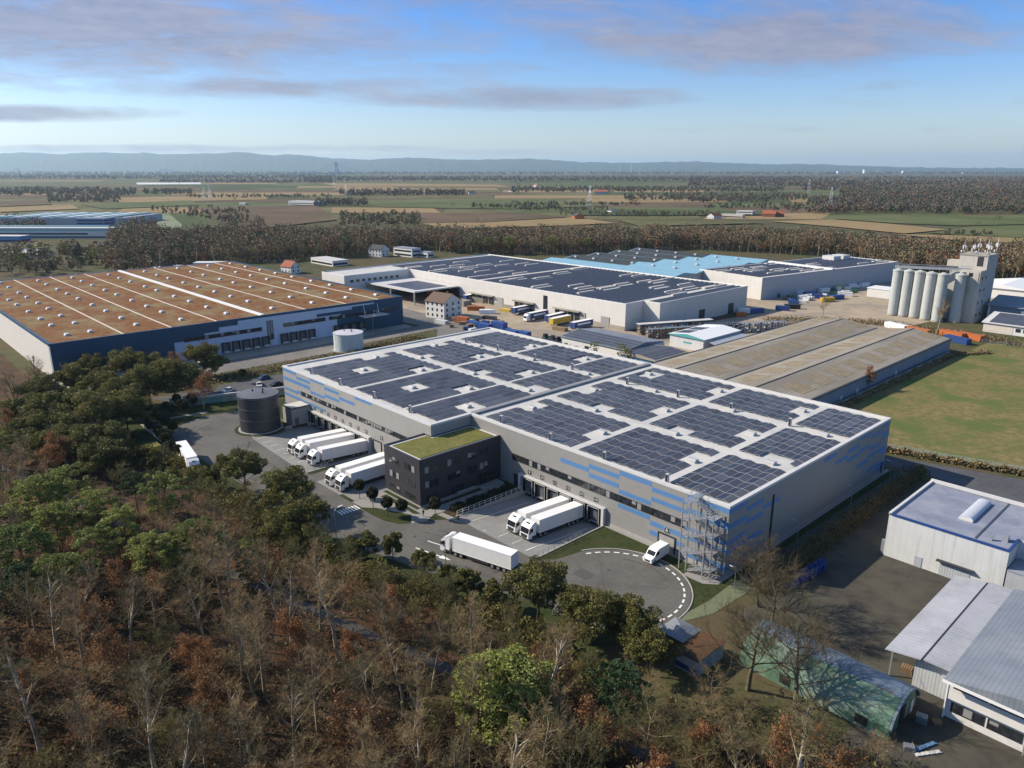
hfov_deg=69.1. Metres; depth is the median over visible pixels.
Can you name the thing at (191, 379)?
leafy tree
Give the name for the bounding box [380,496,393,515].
ball tree
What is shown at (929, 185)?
treeline
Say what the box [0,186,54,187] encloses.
field
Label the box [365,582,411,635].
rust leaved tree
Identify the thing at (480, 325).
crate stack
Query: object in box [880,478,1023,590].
white industrial hall
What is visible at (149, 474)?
bare tree
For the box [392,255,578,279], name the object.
solar array
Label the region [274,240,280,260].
bare tree
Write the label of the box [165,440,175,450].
ball tree
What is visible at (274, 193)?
field
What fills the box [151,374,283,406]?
parking lot
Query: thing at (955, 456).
field fence
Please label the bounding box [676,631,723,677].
container shed
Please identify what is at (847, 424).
solar array
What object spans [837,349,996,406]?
scrub
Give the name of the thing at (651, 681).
bare tree
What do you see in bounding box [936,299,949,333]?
bare tree
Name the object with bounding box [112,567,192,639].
bare tree
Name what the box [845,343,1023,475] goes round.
pasture
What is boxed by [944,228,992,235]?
treeline
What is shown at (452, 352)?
solar array
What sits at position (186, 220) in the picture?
field
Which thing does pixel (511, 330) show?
crate stack
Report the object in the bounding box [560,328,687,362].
blue building
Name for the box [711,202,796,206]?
field
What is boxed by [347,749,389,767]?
bare tree
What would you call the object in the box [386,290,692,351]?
works yard
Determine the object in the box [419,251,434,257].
white annex
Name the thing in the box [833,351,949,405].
wire fence
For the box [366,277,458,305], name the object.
loading canopy
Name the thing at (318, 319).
window
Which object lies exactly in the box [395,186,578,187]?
field
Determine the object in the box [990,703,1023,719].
window
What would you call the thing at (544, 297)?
window
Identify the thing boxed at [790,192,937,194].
field
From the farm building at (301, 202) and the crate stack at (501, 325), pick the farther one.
the farm building at (301, 202)
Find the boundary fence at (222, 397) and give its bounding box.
[169,386,284,404]
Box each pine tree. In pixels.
[0,430,17,477]
[0,469,76,552]
[0,520,58,594]
[0,563,46,626]
[13,252,28,271]
[23,551,90,620]
[24,499,90,552]
[28,472,76,500]
[36,461,89,526]
[56,242,66,250]
[70,521,122,597]
[71,248,83,261]
[71,486,122,551]
[75,256,87,272]
[86,247,100,265]
[96,503,146,562]
[116,471,146,512]
[121,529,182,596]
[135,469,190,538]
[166,515,219,581]
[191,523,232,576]
[481,237,492,253]
[503,236,515,254]
[545,237,556,252]
[581,237,592,253]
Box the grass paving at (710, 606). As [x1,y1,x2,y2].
[680,585,745,620]
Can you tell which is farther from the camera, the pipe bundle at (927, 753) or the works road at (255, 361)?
the works road at (255, 361)
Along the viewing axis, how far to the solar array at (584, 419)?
180.55 m
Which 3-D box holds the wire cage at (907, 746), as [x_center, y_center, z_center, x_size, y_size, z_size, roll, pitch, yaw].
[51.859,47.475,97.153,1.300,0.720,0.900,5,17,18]
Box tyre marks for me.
[187,418,666,578]
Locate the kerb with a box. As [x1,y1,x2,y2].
[581,548,692,626]
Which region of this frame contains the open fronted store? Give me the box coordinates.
[885,575,1012,699]
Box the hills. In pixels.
[0,152,1023,171]
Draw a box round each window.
[184,327,261,342]
[266,320,273,339]
[283,317,325,326]
[301,391,314,400]
[315,397,328,407]
[329,307,395,319]
[329,403,343,413]
[343,409,359,420]
[359,416,375,427]
[376,424,393,435]
[388,454,398,465]
[389,468,399,480]
[390,482,399,493]
[394,432,407,438]
[404,462,414,473]
[404,476,415,488]
[405,490,415,502]
[424,463,438,474]
[424,477,438,489]
[425,492,438,503]
[446,456,460,466]
[447,470,460,481]
[451,482,464,493]
[467,450,476,460]
[467,464,476,474]
[479,447,487,456]
[479,460,487,470]
[512,453,536,468]
[537,463,562,479]
[543,295,546,308]
[563,473,590,489]
[590,484,620,501]
[620,496,652,515]
[653,508,687,528]
[779,674,789,686]
[854,712,866,726]
[950,702,985,726]
[953,687,987,703]
[986,718,1023,744]
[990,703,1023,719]
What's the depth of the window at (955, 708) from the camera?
101.01 m
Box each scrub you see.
[143,333,427,392]
[755,314,1023,346]
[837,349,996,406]
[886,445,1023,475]
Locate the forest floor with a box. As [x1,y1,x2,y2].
[0,354,822,767]
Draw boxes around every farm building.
[288,200,322,205]
[721,214,744,217]
[736,210,754,215]
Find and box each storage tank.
[236,387,282,434]
[333,329,364,352]
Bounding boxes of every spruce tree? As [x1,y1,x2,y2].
[231,538,256,583]
[589,341,599,350]
[616,343,626,356]
[623,347,631,357]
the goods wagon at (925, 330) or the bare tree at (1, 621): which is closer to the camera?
the bare tree at (1, 621)
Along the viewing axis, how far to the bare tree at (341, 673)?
100.41 m
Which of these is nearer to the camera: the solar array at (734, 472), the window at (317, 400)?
the solar array at (734, 472)
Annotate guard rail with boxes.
[458,486,521,512]
[537,531,581,556]
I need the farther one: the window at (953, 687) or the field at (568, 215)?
the field at (568, 215)
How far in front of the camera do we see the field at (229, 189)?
2713.70 m
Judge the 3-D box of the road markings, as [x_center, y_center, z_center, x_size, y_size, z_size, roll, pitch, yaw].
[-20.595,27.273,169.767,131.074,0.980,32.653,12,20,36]
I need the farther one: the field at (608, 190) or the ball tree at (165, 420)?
the field at (608, 190)
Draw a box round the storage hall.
[651,318,951,404]
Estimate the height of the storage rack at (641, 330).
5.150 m
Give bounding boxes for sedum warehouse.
[0,261,402,381]
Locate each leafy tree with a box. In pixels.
[0,391,38,420]
[0,409,57,451]
[12,371,66,397]
[18,381,88,417]
[20,423,72,467]
[28,398,75,424]
[41,408,101,453]
[51,358,99,390]
[51,415,95,450]
[56,391,103,421]
[64,415,128,468]
[70,387,135,425]
[75,350,107,370]
[75,366,116,392]
[75,435,132,480]
[96,384,152,431]
[100,343,150,373]
[100,369,149,397]
[125,363,166,398]
[135,350,165,370]
[135,447,148,457]
[138,456,158,476]
[143,441,161,454]
[148,353,198,394]
[164,466,179,483]
[169,360,203,392]
[181,338,219,363]
[183,469,197,483]
[196,350,229,374]
[200,469,219,485]
[210,443,267,490]
[251,512,298,549]
[257,462,315,506]
[276,491,330,537]
[342,535,359,553]
[357,530,378,558]
[380,531,402,562]
[410,549,436,575]
[436,563,457,584]
[448,565,485,596]
[448,643,563,767]
[482,577,503,604]
[499,555,573,618]
[555,583,621,643]
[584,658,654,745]
[600,592,662,646]
[623,624,682,675]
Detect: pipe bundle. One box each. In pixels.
[913,741,936,753]
[915,750,941,756]
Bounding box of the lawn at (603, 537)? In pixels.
[111,398,897,650]
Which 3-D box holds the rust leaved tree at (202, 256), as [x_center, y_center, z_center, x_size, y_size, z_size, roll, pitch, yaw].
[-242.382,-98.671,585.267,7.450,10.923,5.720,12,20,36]
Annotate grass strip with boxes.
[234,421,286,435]
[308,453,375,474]
[339,494,353,501]
[381,488,481,513]
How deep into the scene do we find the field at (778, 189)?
2713.51 m
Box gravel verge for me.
[146,330,436,397]
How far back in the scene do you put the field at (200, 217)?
1183.31 m
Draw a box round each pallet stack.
[461,298,471,306]
[470,296,482,303]
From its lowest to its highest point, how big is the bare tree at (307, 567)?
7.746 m
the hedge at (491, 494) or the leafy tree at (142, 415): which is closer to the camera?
the hedge at (491, 494)
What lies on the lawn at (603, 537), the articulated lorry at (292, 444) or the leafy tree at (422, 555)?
the leafy tree at (422, 555)
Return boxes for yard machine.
[542,333,550,338]
[548,335,555,339]
[555,336,561,341]
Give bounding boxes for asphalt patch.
[198,425,594,581]
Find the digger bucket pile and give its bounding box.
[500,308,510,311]
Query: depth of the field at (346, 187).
3001.70 m
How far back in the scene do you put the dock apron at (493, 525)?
158.31 m
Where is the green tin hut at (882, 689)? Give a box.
[739,620,919,739]
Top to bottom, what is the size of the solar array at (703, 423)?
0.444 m
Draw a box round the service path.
[730,472,905,592]
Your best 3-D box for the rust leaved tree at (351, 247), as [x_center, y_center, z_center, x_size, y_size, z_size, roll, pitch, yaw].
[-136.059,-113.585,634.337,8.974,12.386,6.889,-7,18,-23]
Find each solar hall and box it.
[322,254,747,330]
[699,254,898,299]
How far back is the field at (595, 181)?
4250.04 m
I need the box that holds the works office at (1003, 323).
[982,311,1023,336]
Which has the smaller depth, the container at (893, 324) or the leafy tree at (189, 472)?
the leafy tree at (189, 472)
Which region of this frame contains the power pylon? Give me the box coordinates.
[585,186,594,208]
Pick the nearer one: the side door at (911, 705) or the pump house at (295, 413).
the side door at (911, 705)
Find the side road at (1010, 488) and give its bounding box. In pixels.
[884,455,1023,502]
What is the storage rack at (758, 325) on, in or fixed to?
on the works yard at (860, 304)
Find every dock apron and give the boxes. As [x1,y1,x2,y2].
[251,425,367,471]
[317,478,386,501]
[460,494,597,556]
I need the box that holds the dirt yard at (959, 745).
[821,702,1023,767]
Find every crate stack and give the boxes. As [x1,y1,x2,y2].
[467,320,478,327]
[477,322,492,328]
[491,320,507,329]
[505,328,518,332]
[517,330,530,335]
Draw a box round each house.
[22,249,54,259]
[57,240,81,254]
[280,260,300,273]
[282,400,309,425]
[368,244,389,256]
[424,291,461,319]
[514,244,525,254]
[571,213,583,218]
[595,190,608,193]
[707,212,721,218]
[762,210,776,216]
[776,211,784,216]
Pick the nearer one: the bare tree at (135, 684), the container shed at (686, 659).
the bare tree at (135, 684)
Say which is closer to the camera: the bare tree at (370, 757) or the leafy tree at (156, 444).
the bare tree at (370, 757)
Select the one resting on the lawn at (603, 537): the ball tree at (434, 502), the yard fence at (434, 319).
the ball tree at (434, 502)
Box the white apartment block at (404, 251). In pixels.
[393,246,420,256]
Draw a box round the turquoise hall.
[542,248,774,279]
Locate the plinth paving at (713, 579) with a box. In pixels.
[604,469,888,584]
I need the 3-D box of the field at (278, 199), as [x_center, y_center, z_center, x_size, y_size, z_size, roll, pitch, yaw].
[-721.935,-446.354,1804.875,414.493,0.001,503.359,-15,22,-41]
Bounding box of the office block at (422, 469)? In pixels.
[384,425,503,507]
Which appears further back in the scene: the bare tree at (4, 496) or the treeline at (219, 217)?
the treeline at (219, 217)
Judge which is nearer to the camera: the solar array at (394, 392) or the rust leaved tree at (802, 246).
the solar array at (394, 392)
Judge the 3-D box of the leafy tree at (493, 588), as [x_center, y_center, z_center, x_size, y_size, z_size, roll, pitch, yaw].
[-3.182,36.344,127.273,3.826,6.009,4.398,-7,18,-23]
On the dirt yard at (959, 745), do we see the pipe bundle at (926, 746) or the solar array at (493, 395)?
the pipe bundle at (926, 746)
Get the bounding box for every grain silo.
[887,268,903,315]
[897,269,914,316]
[908,270,925,318]
[919,271,937,320]
[930,272,949,322]
[948,273,967,322]
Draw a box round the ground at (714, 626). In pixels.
[0,172,1023,759]
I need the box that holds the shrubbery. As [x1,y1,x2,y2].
[124,433,612,698]
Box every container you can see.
[434,319,448,323]
[455,316,469,322]
[482,315,496,319]
[552,326,567,331]
[735,312,746,316]
[738,307,750,312]
[749,307,764,313]
[775,305,789,310]
[784,304,800,308]
[797,295,809,299]
[811,294,822,298]
[818,287,829,292]
[820,297,834,301]
[830,294,844,299]
[838,291,852,296]
[859,282,869,286]
[884,321,908,327]
[943,334,971,344]
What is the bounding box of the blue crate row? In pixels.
[785,558,826,589]
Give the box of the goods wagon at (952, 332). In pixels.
[939,329,966,337]
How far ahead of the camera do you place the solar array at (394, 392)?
203.29 m
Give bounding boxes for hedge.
[449,501,467,512]
[466,483,513,506]
[745,463,924,594]
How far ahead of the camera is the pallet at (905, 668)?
111.94 m
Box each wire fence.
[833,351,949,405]
[982,339,1023,345]
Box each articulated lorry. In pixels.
[176,440,200,470]
[287,428,346,453]
[294,432,354,458]
[307,438,367,465]
[325,452,383,485]
[335,459,384,491]
[440,531,517,572]
[506,495,569,533]
[520,501,582,540]
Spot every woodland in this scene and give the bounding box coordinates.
[0,239,170,274]
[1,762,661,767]
[103,221,1023,278]
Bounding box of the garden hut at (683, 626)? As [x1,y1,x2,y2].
[660,617,700,647]
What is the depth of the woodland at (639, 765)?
73.65 m
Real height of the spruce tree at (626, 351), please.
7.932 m
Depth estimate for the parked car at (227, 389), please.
252.49 m
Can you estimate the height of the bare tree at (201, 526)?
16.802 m
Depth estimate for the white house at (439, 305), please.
377.44 m
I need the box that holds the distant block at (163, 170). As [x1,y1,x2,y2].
[159,169,167,172]
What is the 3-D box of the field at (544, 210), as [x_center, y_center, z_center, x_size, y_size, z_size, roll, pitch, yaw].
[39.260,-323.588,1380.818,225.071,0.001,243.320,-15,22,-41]
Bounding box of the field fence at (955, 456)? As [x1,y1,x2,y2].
[888,444,1023,469]
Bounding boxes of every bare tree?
[0,371,23,416]
[0,427,51,506]
[0,452,30,522]
[0,470,20,525]
[0,609,11,634]
[0,634,55,767]
[0,649,31,680]
[0,721,40,767]
[0,741,14,767]
[1,503,26,567]
[1,569,44,638]
[3,255,14,276]
[18,727,81,767]
[20,561,80,666]
[23,355,44,380]
[29,645,114,718]
[45,681,115,767]
[47,250,62,266]
[53,555,114,638]
[53,580,110,682]
[59,363,67,388]
[75,730,155,767]
[77,499,107,526]
[83,474,98,490]
[84,647,181,767]
[94,248,111,266]
[96,646,175,722]
[97,574,150,660]
[104,461,134,496]
[109,249,120,269]
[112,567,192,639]
[124,247,139,261]
[130,706,211,767]
[132,611,180,663]
[138,464,160,498]
[142,706,187,759]
[145,512,177,559]
[146,499,171,530]
[150,539,183,577]
[154,444,176,464]
[155,248,165,263]
[158,243,166,257]
[159,548,212,621]
[161,493,184,517]
[162,696,226,767]
[172,577,211,652]
[178,516,224,601]
[183,535,242,629]
[184,471,215,504]
[190,498,239,529]
[192,245,200,261]
[197,613,281,735]
[198,476,232,519]
[201,515,242,609]
[206,588,255,680]
[208,244,217,260]
[209,679,265,763]
[209,705,278,767]
[215,248,231,259]
[224,573,259,645]
[226,522,255,551]
[228,479,262,505]
[231,536,297,620]
[232,503,255,526]
[233,587,274,699]
[242,757,266,767]
[246,245,263,263]
[246,533,269,560]
[263,670,325,766]
[267,245,273,262]
[267,563,306,650]
[271,729,354,767]
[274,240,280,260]
[274,743,306,767]
[275,533,311,571]
[287,559,326,595]
[288,643,344,731]
[289,537,333,629]
[291,557,357,661]
[294,617,334,695]
[297,242,312,258]
[302,519,334,556]
[307,654,391,706]
[311,243,320,256]
[312,553,364,604]
[328,536,361,576]
[331,639,394,743]
[345,711,396,767]
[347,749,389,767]
[349,585,377,619]
[359,742,404,767]
[361,649,446,767]
[362,582,408,685]
[364,561,397,597]
[371,630,409,713]
[377,696,448,767]
[398,554,436,600]
[405,590,429,623]
[411,615,473,692]
[412,687,455,741]
[426,566,462,611]
[430,732,472,767]
[432,597,466,639]
[432,648,523,759]
[443,589,494,675]
[445,710,495,767]
[447,611,485,659]
[463,234,471,252]
[465,631,496,719]
[477,710,553,767]
[488,595,525,635]
[494,625,529,658]
[510,693,578,767]
[512,708,613,767]
[528,237,538,254]
[530,678,581,767]
[533,612,582,653]
[534,623,585,732]
[563,238,575,248]
[575,641,605,686]
[581,676,626,712]
[599,683,691,767]
[629,665,676,712]
[648,700,687,743]
[664,714,724,767]
[667,584,823,691]
[686,682,731,732]
[687,660,736,704]
[707,711,784,767]
[714,524,807,607]
[723,544,828,621]
[727,686,762,724]
[731,599,901,708]
[731,689,847,767]
[736,758,756,767]
[750,718,778,763]
[751,239,766,252]
[791,235,799,254]
[819,295,832,317]
[857,242,864,255]
[859,728,897,762]
[907,253,915,268]
[928,254,936,271]
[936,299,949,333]
[1015,257,1022,276]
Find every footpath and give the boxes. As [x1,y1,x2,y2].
[135,411,207,445]
[353,483,504,522]
[437,512,464,523]
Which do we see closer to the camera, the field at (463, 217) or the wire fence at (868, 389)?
the wire fence at (868, 389)
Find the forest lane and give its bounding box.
[1,464,689,767]
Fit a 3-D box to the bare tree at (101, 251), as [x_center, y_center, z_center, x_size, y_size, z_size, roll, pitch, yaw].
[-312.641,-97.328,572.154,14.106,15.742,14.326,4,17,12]
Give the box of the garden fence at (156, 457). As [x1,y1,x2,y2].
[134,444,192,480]
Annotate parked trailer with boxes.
[463,294,471,299]
[511,305,529,313]
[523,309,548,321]
[545,311,565,322]
[549,314,570,325]
[570,318,592,329]
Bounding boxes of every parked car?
[222,387,235,392]
[257,374,270,379]
[270,381,282,386]
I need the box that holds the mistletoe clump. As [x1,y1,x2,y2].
[493,667,506,680]
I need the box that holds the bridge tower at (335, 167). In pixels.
[311,162,361,175]
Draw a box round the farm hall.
[987,294,1023,316]
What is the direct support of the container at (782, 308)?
on the works yard at (860, 304)
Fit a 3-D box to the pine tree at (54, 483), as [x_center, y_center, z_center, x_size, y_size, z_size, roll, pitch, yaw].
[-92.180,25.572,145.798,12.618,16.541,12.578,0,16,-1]
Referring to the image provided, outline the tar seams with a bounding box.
[210,419,686,589]
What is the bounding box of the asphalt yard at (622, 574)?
[172,411,690,627]
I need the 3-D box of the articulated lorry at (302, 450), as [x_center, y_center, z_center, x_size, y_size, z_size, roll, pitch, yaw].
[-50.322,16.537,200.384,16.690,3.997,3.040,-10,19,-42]
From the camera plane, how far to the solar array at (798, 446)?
164.76 m
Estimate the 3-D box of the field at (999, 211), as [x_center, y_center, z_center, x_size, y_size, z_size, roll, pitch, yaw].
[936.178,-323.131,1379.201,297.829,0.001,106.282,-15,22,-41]
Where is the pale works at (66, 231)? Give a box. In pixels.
[0,225,129,238]
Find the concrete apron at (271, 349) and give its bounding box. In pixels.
[58,324,412,387]
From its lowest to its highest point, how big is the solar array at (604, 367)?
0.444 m
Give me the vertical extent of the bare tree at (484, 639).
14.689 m
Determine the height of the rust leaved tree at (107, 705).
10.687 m
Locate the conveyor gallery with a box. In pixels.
[895,263,970,270]
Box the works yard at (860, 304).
[648,281,993,340]
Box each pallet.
[900,663,913,675]
[931,718,942,726]
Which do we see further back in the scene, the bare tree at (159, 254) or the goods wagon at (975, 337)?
the bare tree at (159, 254)
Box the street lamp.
[334,505,342,541]
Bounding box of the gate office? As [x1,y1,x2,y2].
[310,256,347,266]
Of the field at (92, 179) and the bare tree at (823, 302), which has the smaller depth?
the bare tree at (823, 302)
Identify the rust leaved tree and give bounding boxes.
[0,407,23,445]
[1,629,65,690]
[3,455,24,480]
[3,660,54,719]
[30,443,64,473]
[39,529,97,585]
[44,429,77,476]
[60,693,132,755]
[61,593,118,644]
[81,629,145,696]
[92,557,150,619]
[111,513,152,546]
[115,549,142,578]
[131,567,173,616]
[166,632,211,679]
[167,351,186,363]
[175,644,233,697]
[178,658,243,740]
[182,368,216,409]
[199,252,207,260]
[248,544,285,594]
[272,607,334,673]
[313,684,397,767]
[337,625,374,671]
[348,244,356,257]
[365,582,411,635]
[366,600,418,660]
[494,241,501,249]
[500,242,507,254]
[529,640,584,688]
[562,692,610,746]
[571,694,641,767]
[589,240,595,252]
[611,239,618,250]
[628,746,673,767]
[668,716,723,767]
[674,239,679,249]
[706,723,734,757]
[759,241,767,249]
[764,709,821,767]
[797,241,807,254]
[807,721,832,753]
[812,743,871,767]
[865,365,878,387]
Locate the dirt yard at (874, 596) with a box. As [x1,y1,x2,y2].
[738,479,950,713]
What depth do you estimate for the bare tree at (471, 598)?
104.44 m
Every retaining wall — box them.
[306,452,375,472]
[456,490,524,516]
[539,524,606,556]
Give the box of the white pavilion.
[193,261,225,263]
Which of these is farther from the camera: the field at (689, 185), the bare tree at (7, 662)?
the field at (689, 185)
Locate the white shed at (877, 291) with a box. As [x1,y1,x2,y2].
[867,285,890,298]
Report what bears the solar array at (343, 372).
on the logistics hall
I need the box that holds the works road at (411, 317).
[403,309,478,336]
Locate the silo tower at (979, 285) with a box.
[943,238,999,322]
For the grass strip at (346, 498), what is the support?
on the asphalt yard at (622, 574)
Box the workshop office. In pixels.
[941,589,1023,755]
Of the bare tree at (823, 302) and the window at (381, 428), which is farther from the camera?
the bare tree at (823, 302)
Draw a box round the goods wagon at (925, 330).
[906,326,931,332]
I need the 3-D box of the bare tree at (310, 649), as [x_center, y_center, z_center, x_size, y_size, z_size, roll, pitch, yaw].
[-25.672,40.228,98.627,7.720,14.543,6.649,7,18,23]
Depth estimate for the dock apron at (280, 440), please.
205.85 m
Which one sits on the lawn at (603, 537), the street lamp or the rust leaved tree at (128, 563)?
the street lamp
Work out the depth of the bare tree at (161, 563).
136.94 m
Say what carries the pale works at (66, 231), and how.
on the ground at (714, 626)
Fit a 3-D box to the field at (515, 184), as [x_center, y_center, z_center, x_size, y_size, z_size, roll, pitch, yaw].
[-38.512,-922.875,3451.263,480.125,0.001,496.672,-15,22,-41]
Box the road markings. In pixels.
[259,437,685,620]
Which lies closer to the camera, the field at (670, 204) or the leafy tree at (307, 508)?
the leafy tree at (307, 508)
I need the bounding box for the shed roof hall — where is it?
[0,212,162,224]
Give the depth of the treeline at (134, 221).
928.28 m
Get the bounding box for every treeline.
[0,170,1023,173]
[0,173,335,178]
[0,185,136,195]
[0,212,47,224]
[47,192,120,201]
[119,215,265,229]
[142,187,192,193]
[151,204,248,221]
[159,177,335,182]
[187,192,330,197]
[303,175,800,180]
[315,197,368,204]
[339,187,464,195]
[339,209,420,226]
[471,201,559,208]
[511,184,784,191]
[512,200,640,205]
[519,205,607,209]
[559,209,719,215]
[623,191,809,200]
[687,194,768,201]
[688,175,1023,186]
[704,201,835,208]
[769,205,988,211]
[799,179,1023,190]
[807,193,1023,212]
[838,186,1023,199]
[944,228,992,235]
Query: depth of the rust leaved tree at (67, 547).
133.40 m
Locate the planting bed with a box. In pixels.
[445,489,518,515]
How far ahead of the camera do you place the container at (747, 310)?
391.08 m
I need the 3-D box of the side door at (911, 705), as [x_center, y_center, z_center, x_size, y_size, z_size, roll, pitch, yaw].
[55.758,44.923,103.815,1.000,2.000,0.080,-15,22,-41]
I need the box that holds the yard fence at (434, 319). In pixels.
[416,318,475,329]
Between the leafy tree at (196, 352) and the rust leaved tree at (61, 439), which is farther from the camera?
the leafy tree at (196, 352)
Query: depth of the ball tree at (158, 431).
202.00 m
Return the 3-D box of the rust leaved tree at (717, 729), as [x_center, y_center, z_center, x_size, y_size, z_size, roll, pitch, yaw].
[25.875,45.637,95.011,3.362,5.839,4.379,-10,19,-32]
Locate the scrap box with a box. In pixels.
[788,300,798,303]
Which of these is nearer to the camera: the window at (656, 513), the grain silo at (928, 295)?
the window at (656, 513)
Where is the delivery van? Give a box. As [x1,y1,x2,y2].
[643,540,669,563]
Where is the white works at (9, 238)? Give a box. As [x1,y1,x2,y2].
[0,235,30,241]
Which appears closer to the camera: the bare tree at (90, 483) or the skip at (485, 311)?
the bare tree at (90, 483)
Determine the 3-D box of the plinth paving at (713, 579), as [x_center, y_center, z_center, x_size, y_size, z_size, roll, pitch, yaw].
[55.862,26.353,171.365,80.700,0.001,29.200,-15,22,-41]
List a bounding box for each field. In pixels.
[0,180,104,180]
[0,181,21,182]
[0,183,41,183]
[0,184,142,185]
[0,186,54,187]
[0,188,100,189]
[0,195,145,197]
[0,198,115,201]
[0,199,50,205]
[0,202,129,206]
[0,205,78,211]
[0,207,122,212]
[0,213,31,214]
[1,192,98,194]
[24,181,209,182]
[31,179,153,179]
[43,183,136,183]
[53,186,193,187]
[82,200,198,208]
[93,190,219,191]
[101,188,199,189]
[102,192,169,194]
[105,180,172,180]
[109,195,266,202]
[118,207,204,212]
[137,182,200,183]
[144,184,273,185]
[145,195,219,196]
[155,179,335,179]
[157,213,181,228]
[163,202,288,206]
[170,213,221,230]
[171,192,343,194]
[190,213,216,218]
[194,198,302,201]
[196,205,334,227]
[197,186,297,187]
[199,188,257,189]
[201,183,277,183]
[211,181,331,182]
[225,190,336,191]
[254,188,328,189]
[266,195,306,197]
[274,184,332,185]
[283,183,401,183]
[297,186,396,187]
[301,198,407,201]
[310,195,492,197]
[318,202,359,206]
[319,207,331,212]
[323,183,509,186]
[327,213,339,218]
[331,207,440,212]
[333,181,501,182]
[334,188,497,189]
[336,180,510,180]
[349,192,515,194]
[350,213,418,218]
[360,199,605,208]
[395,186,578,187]
[402,183,515,183]
[407,198,581,201]
[419,179,536,179]
[420,212,563,222]
[421,217,611,227]
[443,208,497,212]
[465,190,499,191]
[494,195,664,197]
[494,207,568,212]
[496,184,539,185]
[497,188,676,189]
[501,181,701,182]
[503,190,703,191]
[520,183,666,183]
[520,192,595,194]
[523,180,687,180]
[529,213,700,218]
[539,184,653,185]
[563,209,762,214]
[569,226,693,230]
[578,207,726,210]
[581,186,789,187]
[582,202,709,206]
[584,198,726,201]
[597,192,793,194]
[619,220,761,225]
[651,184,741,185]
[684,195,830,197]
[688,188,828,189]
[704,190,762,191]
[704,213,829,218]
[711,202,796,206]
[724,207,848,212]
[726,198,788,201]
[749,184,874,185]
[768,190,920,191]
[773,219,946,232]
[788,186,970,187]
[789,198,807,201]
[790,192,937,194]
[824,213,962,218]
[833,214,1023,225]
[849,208,986,212]
[900,234,1023,241]
[929,225,1023,237]
[962,213,1023,215]
[989,208,1023,212]
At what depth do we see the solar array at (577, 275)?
408.35 m
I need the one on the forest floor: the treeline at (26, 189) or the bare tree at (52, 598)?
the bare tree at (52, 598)
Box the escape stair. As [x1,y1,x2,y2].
[678,488,722,581]
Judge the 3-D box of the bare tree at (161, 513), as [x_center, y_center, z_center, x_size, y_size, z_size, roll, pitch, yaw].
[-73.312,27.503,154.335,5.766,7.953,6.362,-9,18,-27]
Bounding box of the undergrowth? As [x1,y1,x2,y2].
[0,442,929,767]
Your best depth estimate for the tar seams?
140.96 m
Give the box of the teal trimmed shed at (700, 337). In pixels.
[668,324,747,350]
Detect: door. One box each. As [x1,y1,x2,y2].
[480,477,486,484]
[514,473,517,485]
[706,656,711,668]
[898,704,905,726]
[909,698,913,712]
[913,555,921,567]
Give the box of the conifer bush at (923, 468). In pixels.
[915,464,926,478]
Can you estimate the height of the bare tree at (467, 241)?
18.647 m
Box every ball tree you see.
[145,421,154,432]
[152,425,161,440]
[155,428,166,445]
[158,432,170,441]
[160,415,170,429]
[161,401,168,413]
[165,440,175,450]
[166,403,175,418]
[167,420,177,434]
[171,444,181,455]
[172,393,181,407]
[175,399,182,412]
[179,401,188,416]
[188,396,197,406]
[238,369,246,378]
[353,479,364,498]
[366,486,378,507]
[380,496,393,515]
[395,498,407,518]
[428,496,441,518]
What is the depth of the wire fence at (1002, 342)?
321.00 m
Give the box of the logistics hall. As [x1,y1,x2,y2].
[282,327,890,575]
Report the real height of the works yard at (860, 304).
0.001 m
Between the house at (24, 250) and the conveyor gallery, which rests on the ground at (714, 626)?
the house at (24, 250)
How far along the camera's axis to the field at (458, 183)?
3812.77 m
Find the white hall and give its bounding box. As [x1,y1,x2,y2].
[991,278,1023,297]
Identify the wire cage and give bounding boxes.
[903,742,914,752]
[915,711,927,725]
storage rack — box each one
[636,318,713,334]
[645,321,737,337]
[700,319,786,332]
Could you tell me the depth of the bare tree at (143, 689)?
88.69 m
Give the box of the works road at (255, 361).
[80,326,434,390]
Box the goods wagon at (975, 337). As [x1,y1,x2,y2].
[958,331,985,341]
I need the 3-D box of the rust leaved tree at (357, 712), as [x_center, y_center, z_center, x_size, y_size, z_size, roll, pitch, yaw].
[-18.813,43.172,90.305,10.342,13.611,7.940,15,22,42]
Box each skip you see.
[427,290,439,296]
[467,305,484,310]
[479,309,494,313]
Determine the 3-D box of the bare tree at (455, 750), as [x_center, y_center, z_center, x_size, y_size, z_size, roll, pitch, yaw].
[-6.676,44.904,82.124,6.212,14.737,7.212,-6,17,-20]
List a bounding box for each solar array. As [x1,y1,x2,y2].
[305,360,397,387]
[352,352,441,376]
[355,378,450,407]
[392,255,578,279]
[404,340,500,364]
[406,369,495,394]
[406,396,469,420]
[458,385,529,406]
[459,355,556,380]
[461,332,547,351]
[483,267,719,302]
[485,399,629,446]
[513,369,590,388]
[516,345,602,365]
[556,381,689,420]
[574,357,637,374]
[578,427,718,478]
[616,368,733,399]
[648,405,775,447]
[651,285,739,301]
[671,455,785,503]
[707,263,812,276]
[708,389,818,421]
[739,428,840,466]
[781,257,888,267]
[795,408,880,437]
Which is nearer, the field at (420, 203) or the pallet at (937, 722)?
the pallet at (937, 722)
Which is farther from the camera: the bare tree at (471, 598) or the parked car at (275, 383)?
the parked car at (275, 383)

